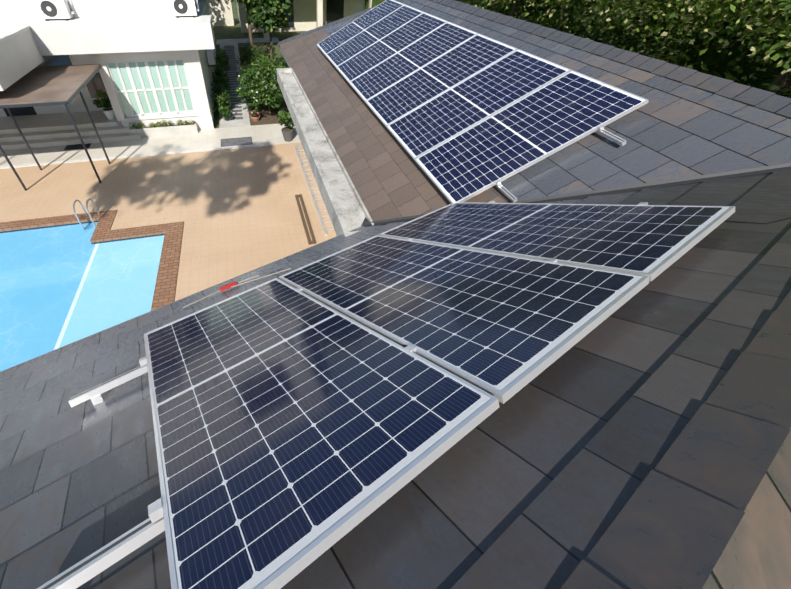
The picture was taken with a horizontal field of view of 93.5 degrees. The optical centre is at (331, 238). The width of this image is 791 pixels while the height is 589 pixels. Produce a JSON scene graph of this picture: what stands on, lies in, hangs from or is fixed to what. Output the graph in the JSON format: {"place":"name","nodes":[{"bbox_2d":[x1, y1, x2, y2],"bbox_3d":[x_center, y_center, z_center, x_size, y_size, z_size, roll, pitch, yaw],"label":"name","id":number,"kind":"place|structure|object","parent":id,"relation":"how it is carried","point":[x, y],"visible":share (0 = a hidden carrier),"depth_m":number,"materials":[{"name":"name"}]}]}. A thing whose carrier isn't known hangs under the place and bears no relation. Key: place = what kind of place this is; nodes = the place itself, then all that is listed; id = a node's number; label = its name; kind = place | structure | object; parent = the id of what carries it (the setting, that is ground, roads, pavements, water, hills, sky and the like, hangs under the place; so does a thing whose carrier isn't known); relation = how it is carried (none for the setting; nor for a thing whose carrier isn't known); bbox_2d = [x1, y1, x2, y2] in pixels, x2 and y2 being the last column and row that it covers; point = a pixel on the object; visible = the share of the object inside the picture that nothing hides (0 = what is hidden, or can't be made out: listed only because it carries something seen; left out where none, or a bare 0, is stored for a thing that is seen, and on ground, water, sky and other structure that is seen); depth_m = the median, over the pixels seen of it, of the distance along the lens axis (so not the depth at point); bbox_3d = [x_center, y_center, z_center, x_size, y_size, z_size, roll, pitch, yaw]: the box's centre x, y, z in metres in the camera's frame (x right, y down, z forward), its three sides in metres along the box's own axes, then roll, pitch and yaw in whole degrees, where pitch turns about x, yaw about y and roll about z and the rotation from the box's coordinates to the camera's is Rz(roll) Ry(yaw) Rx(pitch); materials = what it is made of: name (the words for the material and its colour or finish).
{"place":"outdoors","nodes":[
{"label":"outdoors","id":0,"kind":"place"},
{"bbox_2d":[0,220,164,371],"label":"pool water","id":1,"kind":"structure","parent":0,"point":[63,285],"depth_m":8.19,"materials":[{"name":"blue liquid"}]},
{"bbox_2d":[102,107,115,119],"bbox_3d":[-8.348,-4.710,13.828,0.430,0.360,0.419,-8,41,-11],"label":"plant pot","id":2,"kind":"object","parent":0,"point":[109,113],"visible":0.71,"depth_m":13.73,"materials":[{"name":"white ceramic"}]},
{"bbox_2d":[93,89,111,107],"bbox_3d":[-8.415,-5.120,13.508,0.753,0.722,0.899,-8,41,-11],"label":"white pot plant","id":3,"kind":"object","parent":2,"relation":"in","point":[104,101],"visible":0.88,"depth_m":13.35,"materials":[{"name":"plant"}]},
{"bbox_2d":[0,124,300,168],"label":"walkway","id":4,"kind":"structure","parent":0,"point":[233,137],"depth_m":13.30,"materials":[{"name":"concrete"}]},
{"bbox_2d":[281,127,293,141],"bbox_3d":[-1.629,-3.882,13.710,0.470,0.420,0.458,-8,41,-11],"label":"grey pot","id":5,"kind":"object","parent":4,"relation":"on","point":[287,132],"visible":0.98,"depth_m":13.59,"materials":[{"name":"grey"}]},
{"bbox_2d":[277,110,294,127],"bbox_3d":[-1.586,-4.335,13.324,0.778,0.636,0.685,-8,41,-11],"label":"potted plant","id":6,"kind":"object","parent":5,"relation":"in","point":[285,118],"visible":0.69,"depth_m":13.23,"materials":[{"name":"green plant"}]},
{"bbox_2d":[0,142,336,301],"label":"patio","id":7,"kind":"structure","parent":0,"point":[236,211],"depth_m":10.65,"materials":[{"name":"tile"}]},
{"bbox_2d":[0,64,110,190],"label":"entrance canopy","id":8,"kind":"object","parent":7,"relation":"on","point":[65,85],"visible":1,"depth_m":10.62,"materials":[{"name":"brown wood"}]},
{"bbox_2d":[0,210,183,310],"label":"pool coping","id":9,"kind":"object","parent":7,"relation":"on","point":[165,286],"visible":0.48,"depth_m":9.43,"materials":[{"name":"brick"}]},
{"bbox_2d":[73,198,99,229],"bbox_3d":[-6.462,-0.384,9.928,0.342,1.541,0.531,-8,41,-11],"label":"pool ladder","id":10,"kind":"object","parent":9,"relation":"attached to","point":[85,211],"visible":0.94,"depth_m":9.57,"materials":[{"name":"silver metal"}]},
{"bbox_2d":[295,194,315,244],"bbox_3d":[-0.737,-0.588,10.051,0.190,0.060,2.250,-8,41,-11],"label":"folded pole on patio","id":11,"kind":"object","parent":7,"relation":"on","point":[313,241],"visible":1,"depth_m":9.89,"materials":[{"name":"brown"}]},
{"bbox_2d":[294,145,333,235],"bbox_3d":[-0.545,-1.768,11.464,0.460,0.075,5.250,-8,41,-11],"label":"ladder","id":12,"kind":"object","parent":7,"relation":"on","point":[316,205],"visible":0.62,"depth_m":10.95,"materials":[{"name":"silver metal"}]},
{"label":"wing walls","id":13,"kind":"object","parent":7,"relation":"on","visible":0},
{"bbox_2d":[374,166,790,223],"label":"flashing","id":14,"kind":"object","parent":13,"relation":"on","point":[631,188],"visible":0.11,"depth_m":3.19,"materials":[{"name":"grey metal"}]},
{"bbox_2d":[0,170,790,588],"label":"roof tiles","id":15,"kind":"object","parent":14,"relation":"attached to","point":[534,482],"visible":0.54,"depth_m":1.32,"materials":[{"name":"grey tile"}]},
{"bbox_2d":[183,268,290,307],"bbox_3d":[-0.879,0.417,3.428,1.012,0.124,0.155,-16,43,-20],"label":"red tool","id":16,"kind":"object","parent":15,"relation":"on","point":[229,285],"visible":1,"depth_m":3.44,"materials":[{"name":"red metal"}]},
{"bbox_2d":[37,9,647,588],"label":"pv rails","id":17,"kind":"object","parent":15,"relation":"on","point":[83,571],"visible":0.25,"depth_m":1.13,"materials":[{"name":"silver metal"}]},
{"bbox_2d":[277,0,790,588],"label":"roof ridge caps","id":18,"kind":"object","parent":15,"relation":"on","point":[707,506],"visible":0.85,"depth_m":0.92,"materials":[{"name":"grey tile"}]},
{"bbox_2d":[144,0,734,588],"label":"pv frames","id":19,"kind":"structure","parent":14,"relation":"on","point":[282,576],"depth_m":1.46,"materials":[{"name":"silver metal"}]},
{"bbox_2d":[146,0,729,588],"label":"solar panels","id":20,"kind":"object","parent":19,"relation":"in","point":[292,422],"visible":1,"depth_m":1.89,"materials":[{"name":"blue glass"}]},
{"bbox_2d":[280,0,790,220],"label":"roof tiles","id":21,"kind":"object","parent":14,"relation":"attached to","point":[670,130],"visible":0.35,"depth_m":3.80,"materials":[{"name":"grey tile"}]},
{"bbox_2d":[361,163,790,226],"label":"roof valley","id":22,"kind":"structure","parent":14,"relation":"on","point":[366,223],"depth_m":3.19,"materials":[{"name":"grey metal"}]},
{"bbox_2d":[1,45,363,371],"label":"roof fascia","id":23,"kind":"structure","parent":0,"point":[285,58],"depth_m":3.79,"materials":[{"name":"metal"}]},
{"bbox_2d":[208,0,233,25],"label":"boundary wall","id":24,"kind":"structure","parent":0,"point":[221,13],"depth_m":29.85,"materials":[{"name":"beige paint"}]},
{"bbox_2d":[216,37,278,127],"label":"garden path","id":25,"kind":"structure","parent":0,"point":[239,113],"depth_m":18.72,"materials":[{"name":"concrete"}]},
{"bbox_2d":[218,42,288,125],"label":"garden bed soil","id":26,"kind":"structure","parent":0,"point":[267,116],"depth_m":16.14,"materials":[{"name":"brown soil"}]},
{"bbox_2d":[218,0,253,50],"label":"garden tree","id":27,"kind":"object","parent":26,"relation":"on","point":[250,33],"visible":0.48,"depth_m":23.08,"materials":[{"name":"brown plant"}]},
{"bbox_2d":[251,108,259,121],"bbox_3d":[-3.107,-5.061,15.018,0.427,0.520,0.515,-8,41,-11],"label":"terracotta pot","id":28,"kind":"object","parent":26,"relation":"on","point":[255,111],"depth_m":14.98,"materials":[{"name":"orange ceramic"}]},
{"bbox_2d":[236,41,278,65],"bbox_3d":[-4.189,-10.303,20.490,2.386,1.288,1.272,-8,41,-11],"label":"clipped hedge","id":29,"kind":"object","parent":26,"relation":"on","point":[244,57],"visible":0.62,"depth_m":20.31,"materials":[{"name":"green plant"}]},
{"bbox_2d":[235,54,286,111],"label":"white shrub flowers","id":30,"kind":"object","parent":26,"relation":"on","point":[259,89],"visible":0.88,"depth_m":14.75,"materials":[{"name":"green plant"}]},
{"bbox_2d":[249,53,285,85],"bbox_3d":[-2.668,-7.399,16.781,2.212,1.892,1.852,30,48,30],"label":"shrub bed","id":31,"kind":"object","parent":26,"relation":"on","point":[271,61],"visible":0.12,"depth_m":16.56,"materials":[{"name":"green plant"}]},
{"bbox_2d":[240,0,294,64],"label":"slender tree","id":32,"kind":"object","parent":26,"relation":"on","point":[269,14],"visible":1,"depth_m":15.96,"materials":[{"name":"green plant"}]},
{"bbox_2d":[213,0,306,127],"bbox_3d":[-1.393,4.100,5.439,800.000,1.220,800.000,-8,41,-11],"label":"ground","id":33,"kind":"structure","parent":0,"point":[228,32],"depth_m":28.13,"materials":[{"name":"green plant"}]},
{"bbox_2d":[0,0,215,150],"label":"house walls","id":34,"kind":"structure","parent":33,"relation":"on","point":[101,32],"depth_m":12.37,"materials":[{"name":"white paint"}]},
{"bbox_2d":[0,0,198,42],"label":"balcony ac units","id":35,"kind":"structure","parent":34,"relation":"attached to","point":[52,9],"depth_m":11.66,"materials":[{"name":"white metal"}]},
{"bbox_2d":[106,58,194,117],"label":"house french windows","id":36,"kind":"structure","parent":34,"relation":"in","point":[154,87],"depth_m":13.23,"materials":[{"name":"glass"}]},
{"bbox_2d":[129,119,195,128],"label":"planter plants","id":37,"kind":"object","parent":34,"relation":"on","point":[161,123],"visible":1,"depth_m":13.81,"materials":[{"name":"green plant"}]},
{"bbox_2d":[206,49,215,66],"bbox_3d":[-5.295,-7.957,16.123,0.360,0.590,0.750,-8,41,-11],"label":"ac unit sidewall","id":38,"kind":"object","parent":34,"relation":"attached to","point":[211,58],"visible":1,"depth_m":15.88,"materials":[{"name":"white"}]},
{"bbox_2d":[210,47,230,117],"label":"plants along house wall","id":39,"kind":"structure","parent":33,"relation":"on","point":[222,97],"depth_m":16.34,"materials":[{"name":"green plant"}]},
{"bbox_2d":[455,0,542,16],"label":"tree","id":40,"kind":"object","parent":33,"relation":"on","point":[472,2],"visible":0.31,"depth_m":12.93,"materials":[{"name":"green plant"}]},
{"bbox_2d":[480,0,535,17],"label":"tree","id":41,"kind":"object","parent":33,"relation":"on","point":[514,10],"visible":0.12,"depth_m":11.76,"materials":[{"name":"green plant"}]},
{"bbox_2d":[364,0,790,97],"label":"treeline foliage","id":42,"kind":"object","parent":33,"relation":"on","point":[711,59],"depth_m":8.90,"materials":[{"name":"green plant"}]},
{"bbox_2d":[468,0,741,37],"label":"tree","id":43,"kind":"object","parent":33,"relation":"on","point":[561,25],"visible":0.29,"depth_m":8.07,"materials":[{"name":"green plant"}]},
{"bbox_2d":[474,3,790,94],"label":"shrubs","id":44,"kind":"object","parent":33,"relation":"on","point":[728,75],"depth_m":7.28,"materials":[{"name":"green plant"}]},
{"bbox_2d":[530,0,790,70],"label":"tree","id":45,"kind":"object","parent":33,"relation":"on","point":[670,39],"visible":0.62,"depth_m":7.01,"materials":[{"name":"green plant"}]},
{"bbox_2d":[605,0,790,94],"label":"tree","id":46,"kind":"object","parent":33,"relation":"on","point":[784,80],"visible":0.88,"depth_m":5.41,"materials":[{"name":"green plant"}]},
{"bbox_2d":[741,2,790,95],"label":"tree","id":47,"kind":"object","parent":33,"relation":"on","point":[773,87],"visible":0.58,"depth_m":5.29,"materials":[{"name":"green plant"}]},
{"bbox_2d":[236,0,371,38],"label":"neighbour building","id":48,"kind":"structure","parent":0,"point":[307,15],"depth_m":28.71,"materials":[{"name":"beige paint"}]},
{"bbox_2d":[276,68,373,236],"bbox_3d":[-0.422,-2.107,6.943,0.430,0.300,6.940,-8,41,-11],"label":"wing gutter","id":49,"kind":"object","parent":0,"point":[348,212],"visible":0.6,"depth_m":5.72,"materials":[{"name":"grey concrete"}]},
{"bbox_2d":[724,218,790,223],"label":"pv dc cables","id":50,"kind":"object","parent":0,"point":[755,223],"visible":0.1,"depth_m":2.12,"materials":[{"name":"black rubber"}]}
]}

